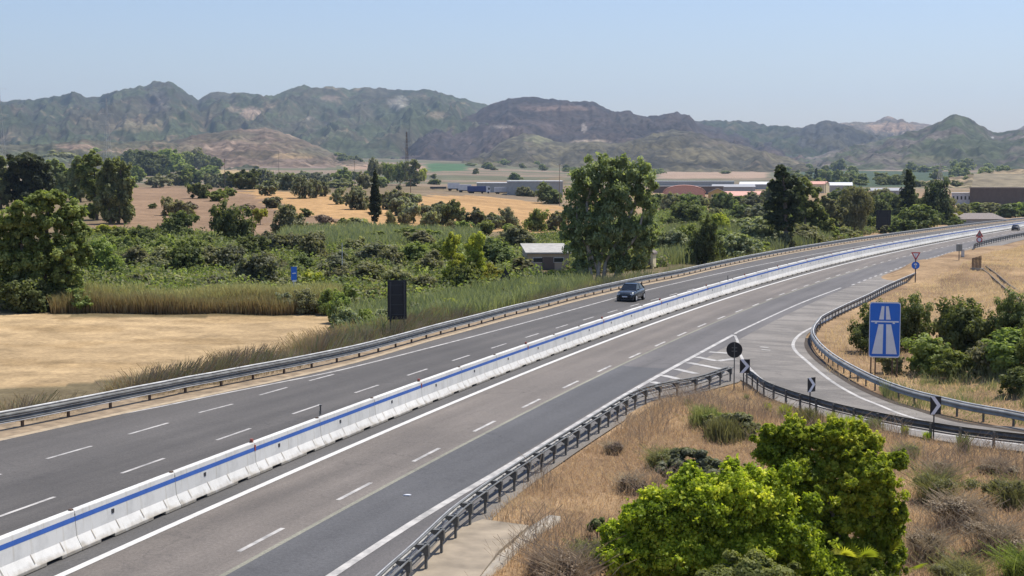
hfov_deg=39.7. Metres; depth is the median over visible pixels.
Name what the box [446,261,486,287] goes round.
bush
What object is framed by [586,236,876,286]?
weeds
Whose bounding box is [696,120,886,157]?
hill
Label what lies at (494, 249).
shrub
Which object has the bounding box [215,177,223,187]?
hedgerow tree
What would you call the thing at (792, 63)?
sky
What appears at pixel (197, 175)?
woodland tree
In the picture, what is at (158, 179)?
woodland tree
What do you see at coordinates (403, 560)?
guard rail
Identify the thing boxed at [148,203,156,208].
slope bush
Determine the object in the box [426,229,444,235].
shrub
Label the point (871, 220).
roadside shrub
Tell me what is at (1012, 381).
bank bush
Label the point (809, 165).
distant tree
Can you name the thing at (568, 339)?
concrete barrier
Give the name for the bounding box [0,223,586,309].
undergrowth
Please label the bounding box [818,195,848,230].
broadleaf tree
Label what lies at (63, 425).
gutter
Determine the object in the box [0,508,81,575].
concrete barrier
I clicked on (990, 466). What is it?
dry bush
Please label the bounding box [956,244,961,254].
plate sign
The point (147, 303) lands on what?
reeds
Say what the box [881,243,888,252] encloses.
concrete barrier
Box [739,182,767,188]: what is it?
factory
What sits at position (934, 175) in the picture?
distant tree
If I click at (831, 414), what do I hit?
grass tuft
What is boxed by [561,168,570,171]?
distant tree
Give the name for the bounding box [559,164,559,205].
utility pole
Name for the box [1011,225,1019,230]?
car
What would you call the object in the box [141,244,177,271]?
shrub
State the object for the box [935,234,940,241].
concrete barrier
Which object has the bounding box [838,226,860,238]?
roadside shrub
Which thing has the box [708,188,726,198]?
house
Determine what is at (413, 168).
field tree
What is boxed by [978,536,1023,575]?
grass tuft
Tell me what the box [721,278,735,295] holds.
concrete barrier
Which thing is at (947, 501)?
dry bush
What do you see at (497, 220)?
olive tree
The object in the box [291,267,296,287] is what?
info sign
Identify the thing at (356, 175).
field tree
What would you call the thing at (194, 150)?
woodland tree
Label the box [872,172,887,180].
distant tree
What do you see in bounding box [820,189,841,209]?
roadside shrub
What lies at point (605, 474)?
dry grass
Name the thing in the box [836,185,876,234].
umbrella tree
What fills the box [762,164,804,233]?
pine tree
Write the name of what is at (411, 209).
olive tree
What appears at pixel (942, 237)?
concrete barrier
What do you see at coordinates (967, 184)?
hill
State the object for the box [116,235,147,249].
shrub
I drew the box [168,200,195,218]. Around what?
slope bush
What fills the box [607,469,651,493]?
dry bush
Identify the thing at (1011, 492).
dry bush
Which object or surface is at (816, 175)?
conifer
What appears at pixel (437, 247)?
shrub
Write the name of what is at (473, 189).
lorry
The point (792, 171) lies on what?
distant tree
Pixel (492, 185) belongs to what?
warehouse
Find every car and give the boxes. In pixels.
[616,282,644,301]
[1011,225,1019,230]
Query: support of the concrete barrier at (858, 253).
on the median strip at (54, 567)
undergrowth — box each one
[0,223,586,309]
[583,207,945,271]
[593,221,878,274]
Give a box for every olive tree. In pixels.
[255,178,279,195]
[262,196,282,207]
[290,174,314,198]
[308,177,323,197]
[317,175,329,182]
[317,180,330,196]
[329,186,346,203]
[341,185,368,209]
[381,188,404,208]
[386,196,409,215]
[397,202,420,222]
[405,193,422,204]
[418,203,433,214]
[419,211,440,227]
[431,201,446,208]
[431,204,448,224]
[439,199,465,225]
[446,219,457,227]
[465,207,485,226]
[483,212,505,229]
[498,207,519,227]
[521,208,549,231]
[546,210,566,229]
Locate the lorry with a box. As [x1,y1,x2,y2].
[467,186,489,193]
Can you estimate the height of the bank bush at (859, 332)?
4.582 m
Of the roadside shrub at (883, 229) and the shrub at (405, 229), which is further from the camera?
the roadside shrub at (883, 229)
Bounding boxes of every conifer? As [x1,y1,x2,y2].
[813,168,818,179]
[891,169,920,219]
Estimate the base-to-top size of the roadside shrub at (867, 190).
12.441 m
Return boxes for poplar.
[439,231,465,280]
[463,231,486,278]
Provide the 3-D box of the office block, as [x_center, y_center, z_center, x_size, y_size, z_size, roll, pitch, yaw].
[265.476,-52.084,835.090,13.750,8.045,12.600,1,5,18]
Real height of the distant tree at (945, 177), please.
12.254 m
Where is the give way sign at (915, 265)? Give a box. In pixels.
[911,252,920,282]
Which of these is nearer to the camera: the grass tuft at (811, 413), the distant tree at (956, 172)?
the grass tuft at (811, 413)
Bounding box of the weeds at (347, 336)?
[0,272,628,419]
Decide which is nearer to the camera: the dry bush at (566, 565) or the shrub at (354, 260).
the dry bush at (566, 565)
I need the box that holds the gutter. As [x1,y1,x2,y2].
[0,220,1018,440]
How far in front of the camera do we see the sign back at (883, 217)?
404.54 m
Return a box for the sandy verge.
[0,219,1022,437]
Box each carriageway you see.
[0,220,1023,535]
[66,228,1023,575]
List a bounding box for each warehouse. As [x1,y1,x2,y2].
[477,182,506,191]
[507,180,562,195]
[969,174,1023,205]
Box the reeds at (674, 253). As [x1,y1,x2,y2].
[654,217,833,265]
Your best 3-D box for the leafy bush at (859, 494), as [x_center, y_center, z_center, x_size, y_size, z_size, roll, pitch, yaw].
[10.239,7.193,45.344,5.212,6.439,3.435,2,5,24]
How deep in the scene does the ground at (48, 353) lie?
118.04 m
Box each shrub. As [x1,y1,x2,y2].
[79,235,116,272]
[92,224,116,234]
[98,254,125,276]
[104,237,117,246]
[106,226,130,238]
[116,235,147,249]
[118,245,150,267]
[124,273,152,284]
[128,224,160,242]
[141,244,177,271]
[147,234,177,249]
[158,274,190,288]
[167,243,204,272]
[174,236,209,247]
[195,275,224,284]
[200,244,225,268]
[207,236,224,244]
[213,243,247,270]
[223,250,281,284]
[236,234,270,254]
[254,230,282,251]
[261,252,287,269]
[272,231,301,253]
[278,275,301,285]
[287,252,315,268]
[297,231,334,260]
[301,269,324,285]
[312,249,352,272]
[324,265,355,282]
[335,236,369,251]
[342,282,362,301]
[346,252,360,266]
[347,259,388,284]
[353,240,391,262]
[362,287,386,302]
[367,230,384,237]
[373,245,406,268]
[381,265,412,285]
[392,227,423,233]
[398,241,431,260]
[402,230,436,245]
[408,248,443,269]
[408,273,437,290]
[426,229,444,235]
[430,239,461,259]
[481,237,521,263]
[481,263,503,280]
[497,224,536,247]
[501,267,510,280]
[509,256,534,271]
[540,269,576,276]
[652,193,661,207]
[655,228,687,248]
[655,447,723,478]
[658,200,704,223]
[659,192,680,210]
[668,192,706,211]
[676,223,698,238]
[683,247,701,263]
[687,213,725,263]
[699,197,710,209]
[703,412,761,434]
[707,207,724,214]
[709,191,738,210]
[711,212,730,227]
[716,228,733,237]
[717,233,765,259]
[726,203,751,218]
[729,217,752,227]
[731,196,744,204]
[734,216,794,241]
[738,193,763,205]
[741,191,764,199]
[742,203,772,217]
[746,234,770,249]
[760,186,771,201]
[778,232,796,248]
[792,223,832,242]
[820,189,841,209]
[822,227,838,237]
[836,185,853,196]
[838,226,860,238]
[856,186,878,196]
[865,215,875,227]
[869,195,892,216]
[877,188,895,198]
[879,191,896,202]
[879,225,888,233]
[887,218,917,232]
[888,195,903,212]
[891,204,944,228]
[943,216,965,225]
[948,196,960,212]
[951,212,962,220]
[954,202,971,212]
[964,202,983,212]
[980,202,1000,212]
[994,203,1021,217]
[1017,202,1023,216]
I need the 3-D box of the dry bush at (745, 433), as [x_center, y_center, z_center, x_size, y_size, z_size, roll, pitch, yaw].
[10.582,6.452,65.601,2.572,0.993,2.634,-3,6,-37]
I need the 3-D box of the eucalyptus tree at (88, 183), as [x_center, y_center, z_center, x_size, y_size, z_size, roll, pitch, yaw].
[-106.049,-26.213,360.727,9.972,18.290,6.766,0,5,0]
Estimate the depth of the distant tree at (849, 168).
2307.00 m
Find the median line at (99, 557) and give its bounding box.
[55,227,1023,575]
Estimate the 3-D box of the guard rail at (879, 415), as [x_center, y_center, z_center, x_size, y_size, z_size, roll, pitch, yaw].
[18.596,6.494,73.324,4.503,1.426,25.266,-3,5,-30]
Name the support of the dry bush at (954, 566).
on the ground at (48, 353)
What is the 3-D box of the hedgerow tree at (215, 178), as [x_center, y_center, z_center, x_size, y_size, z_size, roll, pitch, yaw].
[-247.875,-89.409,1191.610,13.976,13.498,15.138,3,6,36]
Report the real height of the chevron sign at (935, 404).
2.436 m
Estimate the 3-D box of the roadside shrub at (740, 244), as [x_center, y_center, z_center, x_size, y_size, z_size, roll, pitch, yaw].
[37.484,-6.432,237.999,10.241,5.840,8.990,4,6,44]
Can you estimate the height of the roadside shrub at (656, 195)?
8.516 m
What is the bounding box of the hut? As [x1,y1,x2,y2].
[645,249,656,268]
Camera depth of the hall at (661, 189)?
951.31 m
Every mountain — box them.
[0,81,487,158]
[360,97,815,162]
[797,114,1023,169]
[839,116,1023,136]
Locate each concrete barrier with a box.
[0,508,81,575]
[72,471,180,549]
[173,441,259,506]
[250,417,324,473]
[319,397,378,446]
[373,381,424,423]
[417,366,464,404]
[460,354,499,388]
[496,344,530,375]
[525,334,558,363]
[552,326,583,352]
[580,318,605,343]
[601,311,626,334]
[624,305,645,327]
[643,300,663,320]
[659,295,679,314]
[677,290,694,309]
[692,286,709,304]
[706,282,722,299]
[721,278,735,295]
[733,275,747,291]
[744,272,758,287]
[757,269,769,284]
[768,266,779,281]
[777,264,789,278]
[788,261,799,275]
[797,260,808,272]
[805,257,816,270]
[815,255,825,268]
[824,254,833,265]
[831,252,840,263]
[840,250,848,262]
[847,249,855,260]
[853,248,862,258]
[862,246,869,257]
[868,245,875,255]
[874,244,881,254]
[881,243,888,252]
[887,242,894,251]
[892,241,899,249]
[899,240,905,248]
[905,239,910,247]
[909,238,916,246]
[916,237,921,245]
[921,236,926,244]
[926,236,931,243]
[930,235,935,242]
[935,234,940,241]
[939,233,944,240]
[944,233,949,240]
[949,232,953,239]
[952,231,957,238]
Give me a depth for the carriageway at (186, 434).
68.34 m
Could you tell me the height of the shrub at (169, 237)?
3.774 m
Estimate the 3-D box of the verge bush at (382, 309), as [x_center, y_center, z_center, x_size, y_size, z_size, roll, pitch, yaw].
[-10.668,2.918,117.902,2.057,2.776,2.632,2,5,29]
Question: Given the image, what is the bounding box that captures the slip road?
[702,256,1023,451]
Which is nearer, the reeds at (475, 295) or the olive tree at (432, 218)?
the reeds at (475, 295)
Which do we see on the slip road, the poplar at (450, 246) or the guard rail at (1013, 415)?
the guard rail at (1013, 415)
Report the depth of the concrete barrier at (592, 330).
105.11 m
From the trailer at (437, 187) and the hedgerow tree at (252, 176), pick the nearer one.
the hedgerow tree at (252, 176)
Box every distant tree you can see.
[336,153,349,160]
[346,155,357,160]
[465,163,477,165]
[472,168,478,173]
[484,163,492,168]
[498,159,510,164]
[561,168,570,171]
[789,170,799,176]
[799,174,813,181]
[805,168,814,174]
[806,163,814,169]
[817,169,825,176]
[819,169,832,181]
[821,165,829,171]
[829,158,846,170]
[830,169,843,181]
[836,173,855,181]
[838,176,849,181]
[844,170,857,178]
[845,166,858,174]
[852,179,869,185]
[856,173,868,181]
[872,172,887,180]
[874,178,888,184]
[886,174,903,184]
[895,174,904,180]
[906,162,918,171]
[910,180,927,186]
[914,165,929,171]
[923,179,934,186]
[929,165,947,171]
[929,168,941,179]
[942,176,950,183]
[948,163,965,174]
[949,159,959,168]
[949,180,963,185]
[951,168,963,175]
[958,158,976,169]
[960,168,971,175]
[978,169,993,173]
[983,163,994,169]
[995,165,1011,171]
[1000,166,1012,170]
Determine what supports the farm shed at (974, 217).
on the ground at (48, 353)
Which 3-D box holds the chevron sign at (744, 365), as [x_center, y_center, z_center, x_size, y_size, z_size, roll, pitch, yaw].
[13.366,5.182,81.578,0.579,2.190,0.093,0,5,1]
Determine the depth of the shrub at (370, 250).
194.12 m
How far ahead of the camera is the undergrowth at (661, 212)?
412.43 m
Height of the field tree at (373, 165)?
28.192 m
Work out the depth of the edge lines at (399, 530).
74.61 m
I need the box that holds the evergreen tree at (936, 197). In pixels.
[919,178,954,224]
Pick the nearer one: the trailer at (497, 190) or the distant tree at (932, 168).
the trailer at (497, 190)
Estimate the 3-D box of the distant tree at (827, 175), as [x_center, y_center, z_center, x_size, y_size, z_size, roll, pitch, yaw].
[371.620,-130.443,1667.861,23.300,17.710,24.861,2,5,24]
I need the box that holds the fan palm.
[822,519,927,571]
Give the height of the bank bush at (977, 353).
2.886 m
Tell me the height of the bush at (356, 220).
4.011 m
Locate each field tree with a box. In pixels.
[295,170,310,178]
[305,172,322,179]
[319,173,332,181]
[326,178,350,187]
[330,167,351,179]
[346,177,355,187]
[351,171,358,179]
[356,171,371,188]
[367,158,382,176]
[377,175,389,187]
[381,161,395,183]
[389,161,409,184]
[405,159,423,185]
[419,168,427,180]
[427,179,440,184]
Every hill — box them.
[0,139,253,169]
[170,127,366,167]
[461,129,817,171]
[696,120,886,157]
[782,120,882,151]
[921,169,1023,188]
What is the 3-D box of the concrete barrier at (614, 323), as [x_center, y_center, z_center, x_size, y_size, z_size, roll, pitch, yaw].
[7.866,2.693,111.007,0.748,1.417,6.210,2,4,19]
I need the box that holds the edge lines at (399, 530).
[1,228,1021,575]
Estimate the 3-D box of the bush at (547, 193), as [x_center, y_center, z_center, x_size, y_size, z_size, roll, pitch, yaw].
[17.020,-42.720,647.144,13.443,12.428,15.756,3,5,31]
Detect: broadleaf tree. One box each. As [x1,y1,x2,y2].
[0,188,95,308]
[790,177,835,232]
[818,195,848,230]
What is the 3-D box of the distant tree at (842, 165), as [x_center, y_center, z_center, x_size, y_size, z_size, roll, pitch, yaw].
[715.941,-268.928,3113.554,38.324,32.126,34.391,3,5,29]
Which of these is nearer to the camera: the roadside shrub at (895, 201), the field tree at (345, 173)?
the roadside shrub at (895, 201)
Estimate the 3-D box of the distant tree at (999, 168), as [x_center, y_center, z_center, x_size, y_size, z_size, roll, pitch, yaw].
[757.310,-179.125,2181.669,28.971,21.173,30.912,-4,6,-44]
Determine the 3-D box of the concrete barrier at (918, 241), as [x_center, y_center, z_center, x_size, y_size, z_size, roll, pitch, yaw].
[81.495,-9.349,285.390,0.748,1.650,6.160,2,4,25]
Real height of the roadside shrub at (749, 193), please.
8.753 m
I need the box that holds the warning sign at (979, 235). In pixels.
[976,230,982,241]
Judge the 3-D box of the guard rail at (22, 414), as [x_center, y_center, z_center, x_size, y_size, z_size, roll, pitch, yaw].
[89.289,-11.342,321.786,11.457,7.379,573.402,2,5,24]
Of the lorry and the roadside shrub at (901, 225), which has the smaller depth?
the roadside shrub at (901, 225)
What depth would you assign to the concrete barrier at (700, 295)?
139.48 m
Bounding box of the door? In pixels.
[542,257,554,269]
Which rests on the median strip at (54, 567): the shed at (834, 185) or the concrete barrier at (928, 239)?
the concrete barrier at (928, 239)
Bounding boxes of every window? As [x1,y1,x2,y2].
[533,257,542,262]
[553,257,563,262]
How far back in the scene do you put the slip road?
93.45 m
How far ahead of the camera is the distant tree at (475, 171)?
2097.01 m
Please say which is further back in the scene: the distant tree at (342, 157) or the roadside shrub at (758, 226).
the distant tree at (342, 157)
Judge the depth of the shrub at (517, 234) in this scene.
247.41 m
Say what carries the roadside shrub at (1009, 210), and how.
on the ground at (48, 353)
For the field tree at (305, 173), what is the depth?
1627.13 m
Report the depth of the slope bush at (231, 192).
509.13 m
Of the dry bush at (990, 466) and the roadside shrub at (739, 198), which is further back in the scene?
the roadside shrub at (739, 198)
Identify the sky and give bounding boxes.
[0,0,1023,132]
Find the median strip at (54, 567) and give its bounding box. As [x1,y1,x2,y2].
[24,227,1022,575]
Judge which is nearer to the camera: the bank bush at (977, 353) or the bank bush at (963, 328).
the bank bush at (977, 353)
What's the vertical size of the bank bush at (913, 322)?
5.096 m
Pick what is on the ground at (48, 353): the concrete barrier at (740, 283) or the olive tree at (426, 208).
the olive tree at (426, 208)
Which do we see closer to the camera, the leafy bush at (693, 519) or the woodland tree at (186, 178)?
the leafy bush at (693, 519)
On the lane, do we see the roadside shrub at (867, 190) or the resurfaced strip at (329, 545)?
the resurfaced strip at (329, 545)
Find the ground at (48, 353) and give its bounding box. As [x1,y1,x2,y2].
[0,159,1023,575]
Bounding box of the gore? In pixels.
[619,361,739,423]
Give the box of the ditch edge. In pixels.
[804,338,1023,431]
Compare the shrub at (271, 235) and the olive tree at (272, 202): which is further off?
the olive tree at (272, 202)
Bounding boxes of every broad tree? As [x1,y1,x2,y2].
[155,210,200,236]
[208,191,256,241]
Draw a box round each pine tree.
[3,151,57,201]
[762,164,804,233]
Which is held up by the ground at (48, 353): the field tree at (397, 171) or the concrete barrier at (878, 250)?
the field tree at (397, 171)
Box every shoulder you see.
[390,370,733,575]
[965,236,1023,249]
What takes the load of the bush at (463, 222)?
on the ground at (48, 353)
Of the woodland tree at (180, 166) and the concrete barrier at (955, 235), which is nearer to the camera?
the concrete barrier at (955, 235)
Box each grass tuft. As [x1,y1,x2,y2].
[685,401,721,431]
[702,413,743,445]
[778,403,793,417]
[787,406,823,425]
[825,411,839,420]
[837,415,858,428]
[863,415,887,431]
[899,425,910,436]
[922,431,931,440]
[954,433,974,452]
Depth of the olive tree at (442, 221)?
353.76 m
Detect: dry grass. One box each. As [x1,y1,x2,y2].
[482,383,1023,575]
[824,244,1023,421]
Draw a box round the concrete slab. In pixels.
[410,519,528,575]
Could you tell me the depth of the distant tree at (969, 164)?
3145.88 m
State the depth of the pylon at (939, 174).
957.94 m
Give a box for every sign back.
[387,280,406,327]
[876,210,890,232]
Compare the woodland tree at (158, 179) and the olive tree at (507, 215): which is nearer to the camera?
the olive tree at (507, 215)
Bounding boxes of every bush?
[0,267,55,313]
[65,288,92,310]
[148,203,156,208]
[160,196,177,214]
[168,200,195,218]
[184,182,212,197]
[186,201,198,209]
[205,189,226,200]
[223,187,236,195]
[237,203,255,208]
[252,208,267,224]
[270,203,308,233]
[275,292,296,304]
[293,287,321,314]
[299,208,313,216]
[313,288,338,314]
[314,214,336,224]
[325,291,350,321]
[328,305,362,331]
[337,217,346,224]
[344,217,368,224]
[357,308,374,321]
[371,307,387,316]
[385,211,396,225]
[397,213,410,226]
[407,302,418,309]
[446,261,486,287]
[454,220,474,228]
[473,220,494,236]
[498,524,636,575]
[502,223,513,231]
[507,172,523,179]
[511,540,590,575]
[515,187,536,196]
[535,181,563,203]
[555,532,601,567]
[586,517,604,538]
[590,453,851,575]
[597,439,628,454]
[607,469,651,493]
[629,442,680,469]
[674,404,731,428]
[694,548,801,575]
[711,418,763,439]
[749,413,911,575]
[847,298,902,352]
[873,356,906,374]
[883,438,932,458]
[896,456,983,505]
[898,290,935,350]
[900,332,952,376]
[901,519,970,564]
[908,479,1007,533]
[908,545,1010,575]
[916,453,973,482]
[931,314,945,340]
[931,348,975,380]
[934,294,1002,353]
[946,505,1023,558]
[964,337,997,377]
[966,452,1023,476]
[975,468,1023,510]
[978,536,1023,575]
[981,327,1023,373]
[992,286,1023,336]
[996,366,1023,394]
[1014,327,1023,366]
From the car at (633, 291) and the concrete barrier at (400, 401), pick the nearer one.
the concrete barrier at (400, 401)
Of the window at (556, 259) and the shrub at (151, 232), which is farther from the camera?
the shrub at (151, 232)
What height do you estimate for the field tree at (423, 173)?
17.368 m
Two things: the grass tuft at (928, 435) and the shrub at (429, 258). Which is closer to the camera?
the grass tuft at (928, 435)
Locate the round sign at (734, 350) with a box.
[726,342,741,388]
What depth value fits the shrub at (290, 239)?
209.63 m
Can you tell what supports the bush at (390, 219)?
on the ground at (48, 353)
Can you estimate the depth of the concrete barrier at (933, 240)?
301.45 m
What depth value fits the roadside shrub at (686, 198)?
581.27 m
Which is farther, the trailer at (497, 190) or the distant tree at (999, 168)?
the distant tree at (999, 168)
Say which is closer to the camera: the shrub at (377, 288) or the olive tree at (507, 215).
the shrub at (377, 288)
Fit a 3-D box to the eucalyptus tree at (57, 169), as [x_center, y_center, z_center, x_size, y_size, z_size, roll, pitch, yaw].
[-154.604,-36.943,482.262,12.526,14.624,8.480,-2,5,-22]
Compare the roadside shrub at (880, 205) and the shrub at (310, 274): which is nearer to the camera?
the shrub at (310, 274)
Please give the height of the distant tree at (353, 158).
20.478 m
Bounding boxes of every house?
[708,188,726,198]
[725,191,760,196]
[808,181,829,192]
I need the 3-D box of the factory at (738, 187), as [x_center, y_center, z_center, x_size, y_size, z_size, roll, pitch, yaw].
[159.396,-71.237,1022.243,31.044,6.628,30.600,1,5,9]
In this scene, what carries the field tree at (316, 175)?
on the ground at (48, 353)
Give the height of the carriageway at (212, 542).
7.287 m
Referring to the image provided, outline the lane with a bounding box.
[337,231,1023,575]
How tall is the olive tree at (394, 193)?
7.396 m
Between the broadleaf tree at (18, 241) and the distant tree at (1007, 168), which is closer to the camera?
the broadleaf tree at (18, 241)
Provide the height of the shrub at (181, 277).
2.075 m
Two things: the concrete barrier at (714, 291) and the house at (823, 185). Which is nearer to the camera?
the concrete barrier at (714, 291)
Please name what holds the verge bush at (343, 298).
on the ground at (48, 353)
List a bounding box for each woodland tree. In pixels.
[41,150,79,158]
[116,149,137,167]
[130,165,146,181]
[131,175,138,187]
[132,149,170,175]
[143,174,173,187]
[157,148,182,174]
[164,171,189,185]
[173,162,194,171]
[175,151,195,165]
[175,168,192,184]
[186,168,203,184]
[189,147,203,167]
[194,151,210,169]
[200,165,221,175]
[208,156,223,168]
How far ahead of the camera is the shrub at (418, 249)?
194.70 m
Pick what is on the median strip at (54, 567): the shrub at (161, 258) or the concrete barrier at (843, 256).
the concrete barrier at (843, 256)
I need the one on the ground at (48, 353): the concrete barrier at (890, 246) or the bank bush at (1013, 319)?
the bank bush at (1013, 319)
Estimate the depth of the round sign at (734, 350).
81.67 m
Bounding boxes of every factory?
[654,181,733,185]
[712,184,755,190]
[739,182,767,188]
[869,188,900,193]
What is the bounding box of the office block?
[951,192,969,204]
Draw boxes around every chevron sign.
[740,359,749,390]
[807,377,815,408]
[930,396,940,440]
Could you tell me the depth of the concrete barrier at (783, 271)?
179.20 m
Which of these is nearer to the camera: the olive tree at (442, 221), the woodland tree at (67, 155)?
the olive tree at (442, 221)
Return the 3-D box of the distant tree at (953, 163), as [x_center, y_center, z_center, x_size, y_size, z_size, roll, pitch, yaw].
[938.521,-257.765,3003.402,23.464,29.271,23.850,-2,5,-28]
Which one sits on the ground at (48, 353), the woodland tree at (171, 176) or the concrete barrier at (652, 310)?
the woodland tree at (171, 176)
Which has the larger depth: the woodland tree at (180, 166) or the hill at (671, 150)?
the hill at (671, 150)
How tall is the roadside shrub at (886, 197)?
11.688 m
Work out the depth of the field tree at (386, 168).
1383.26 m
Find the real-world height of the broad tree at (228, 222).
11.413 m
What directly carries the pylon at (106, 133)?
on the ground at (48, 353)
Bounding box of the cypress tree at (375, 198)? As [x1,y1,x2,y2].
[367,169,382,223]
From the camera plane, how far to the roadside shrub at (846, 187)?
857.18 m
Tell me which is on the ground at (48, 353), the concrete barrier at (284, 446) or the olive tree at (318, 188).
the olive tree at (318, 188)
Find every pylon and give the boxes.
[0,98,6,159]
[99,98,114,157]
[404,132,410,185]
[933,163,947,179]
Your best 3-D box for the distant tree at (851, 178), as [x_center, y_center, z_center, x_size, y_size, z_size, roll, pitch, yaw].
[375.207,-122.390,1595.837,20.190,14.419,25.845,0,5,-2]
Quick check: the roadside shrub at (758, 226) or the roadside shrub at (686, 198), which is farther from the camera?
the roadside shrub at (686, 198)
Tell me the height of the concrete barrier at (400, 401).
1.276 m
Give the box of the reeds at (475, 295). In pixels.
[332,268,596,339]
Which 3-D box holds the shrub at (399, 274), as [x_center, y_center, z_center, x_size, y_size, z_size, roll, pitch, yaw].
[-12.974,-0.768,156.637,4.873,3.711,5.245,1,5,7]
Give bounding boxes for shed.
[520,243,570,269]
[829,182,852,191]
[954,213,1005,223]
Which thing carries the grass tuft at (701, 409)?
on the ground at (48, 353)
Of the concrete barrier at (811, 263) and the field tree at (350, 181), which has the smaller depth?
the concrete barrier at (811, 263)
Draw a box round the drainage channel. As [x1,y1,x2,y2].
[981,265,1022,301]
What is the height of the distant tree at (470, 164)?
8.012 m
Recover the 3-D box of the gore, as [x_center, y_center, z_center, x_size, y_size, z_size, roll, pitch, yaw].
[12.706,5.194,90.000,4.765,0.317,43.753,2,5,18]
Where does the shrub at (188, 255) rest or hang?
on the ground at (48, 353)
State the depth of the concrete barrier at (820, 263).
201.86 m
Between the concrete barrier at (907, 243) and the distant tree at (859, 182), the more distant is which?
the distant tree at (859, 182)
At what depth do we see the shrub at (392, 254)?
185.05 m
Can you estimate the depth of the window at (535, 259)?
200.34 m
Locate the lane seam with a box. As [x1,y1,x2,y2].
[219,265,873,575]
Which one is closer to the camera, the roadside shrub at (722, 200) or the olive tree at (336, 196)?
the olive tree at (336, 196)
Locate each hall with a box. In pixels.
[653,186,723,193]
[663,185,705,196]
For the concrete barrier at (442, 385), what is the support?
on the median strip at (54, 567)
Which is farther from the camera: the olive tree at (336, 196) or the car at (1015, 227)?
the olive tree at (336, 196)
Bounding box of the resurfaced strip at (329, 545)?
[226,366,663,575]
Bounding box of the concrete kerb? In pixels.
[481,515,559,575]
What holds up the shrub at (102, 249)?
on the ground at (48, 353)
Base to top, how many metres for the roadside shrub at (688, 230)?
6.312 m
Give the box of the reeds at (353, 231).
[267,221,481,246]
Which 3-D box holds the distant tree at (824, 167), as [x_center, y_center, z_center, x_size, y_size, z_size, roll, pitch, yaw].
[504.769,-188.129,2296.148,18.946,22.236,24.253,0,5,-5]
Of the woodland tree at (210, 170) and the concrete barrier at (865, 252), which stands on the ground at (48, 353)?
the woodland tree at (210, 170)
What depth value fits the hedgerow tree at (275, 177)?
675.63 m
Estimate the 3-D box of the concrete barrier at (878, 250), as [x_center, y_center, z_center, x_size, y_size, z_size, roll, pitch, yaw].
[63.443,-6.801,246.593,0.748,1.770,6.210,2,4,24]
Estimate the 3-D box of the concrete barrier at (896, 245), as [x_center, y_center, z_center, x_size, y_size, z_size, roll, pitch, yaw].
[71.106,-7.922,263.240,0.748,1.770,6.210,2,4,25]
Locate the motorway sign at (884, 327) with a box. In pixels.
[869,302,900,376]
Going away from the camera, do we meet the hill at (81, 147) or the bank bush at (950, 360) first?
the bank bush at (950, 360)
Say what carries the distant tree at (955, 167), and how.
on the ground at (48, 353)
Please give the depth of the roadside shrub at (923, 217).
424.50 m
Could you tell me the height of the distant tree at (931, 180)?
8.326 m
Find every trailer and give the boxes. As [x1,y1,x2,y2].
[430,187,445,188]
[448,183,459,190]
[458,184,470,191]
[494,187,506,193]
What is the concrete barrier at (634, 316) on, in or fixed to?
on the median strip at (54, 567)
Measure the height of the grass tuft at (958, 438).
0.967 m
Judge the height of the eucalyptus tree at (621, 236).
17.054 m
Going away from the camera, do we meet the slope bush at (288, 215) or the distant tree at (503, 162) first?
the slope bush at (288, 215)
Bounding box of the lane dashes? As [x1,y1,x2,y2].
[0,232,1013,551]
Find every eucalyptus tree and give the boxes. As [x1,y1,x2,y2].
[0,155,12,208]
[45,158,75,193]
[64,155,91,201]
[74,149,105,219]
[93,156,135,223]
[558,152,660,280]
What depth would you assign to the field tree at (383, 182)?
1169.31 m
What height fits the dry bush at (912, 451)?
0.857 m
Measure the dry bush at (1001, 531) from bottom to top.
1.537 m
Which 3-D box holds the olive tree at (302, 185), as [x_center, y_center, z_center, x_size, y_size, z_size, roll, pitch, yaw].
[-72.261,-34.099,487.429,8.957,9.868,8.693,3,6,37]
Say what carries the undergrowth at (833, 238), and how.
on the ground at (48, 353)
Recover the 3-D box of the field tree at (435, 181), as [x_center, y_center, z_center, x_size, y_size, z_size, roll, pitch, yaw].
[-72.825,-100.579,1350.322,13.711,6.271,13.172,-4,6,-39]
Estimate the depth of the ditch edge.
82.95 m
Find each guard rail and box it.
[0,217,1023,426]
[375,366,733,575]
[745,371,1023,448]
[810,273,1023,426]
[973,233,1023,248]
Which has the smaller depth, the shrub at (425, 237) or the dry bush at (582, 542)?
the dry bush at (582, 542)
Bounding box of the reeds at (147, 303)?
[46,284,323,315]
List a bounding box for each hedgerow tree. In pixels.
[203,173,212,185]
[206,174,221,186]
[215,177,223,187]
[219,171,234,187]
[227,169,246,189]
[240,168,261,188]
[249,168,273,187]
[271,172,286,187]
[276,172,297,189]

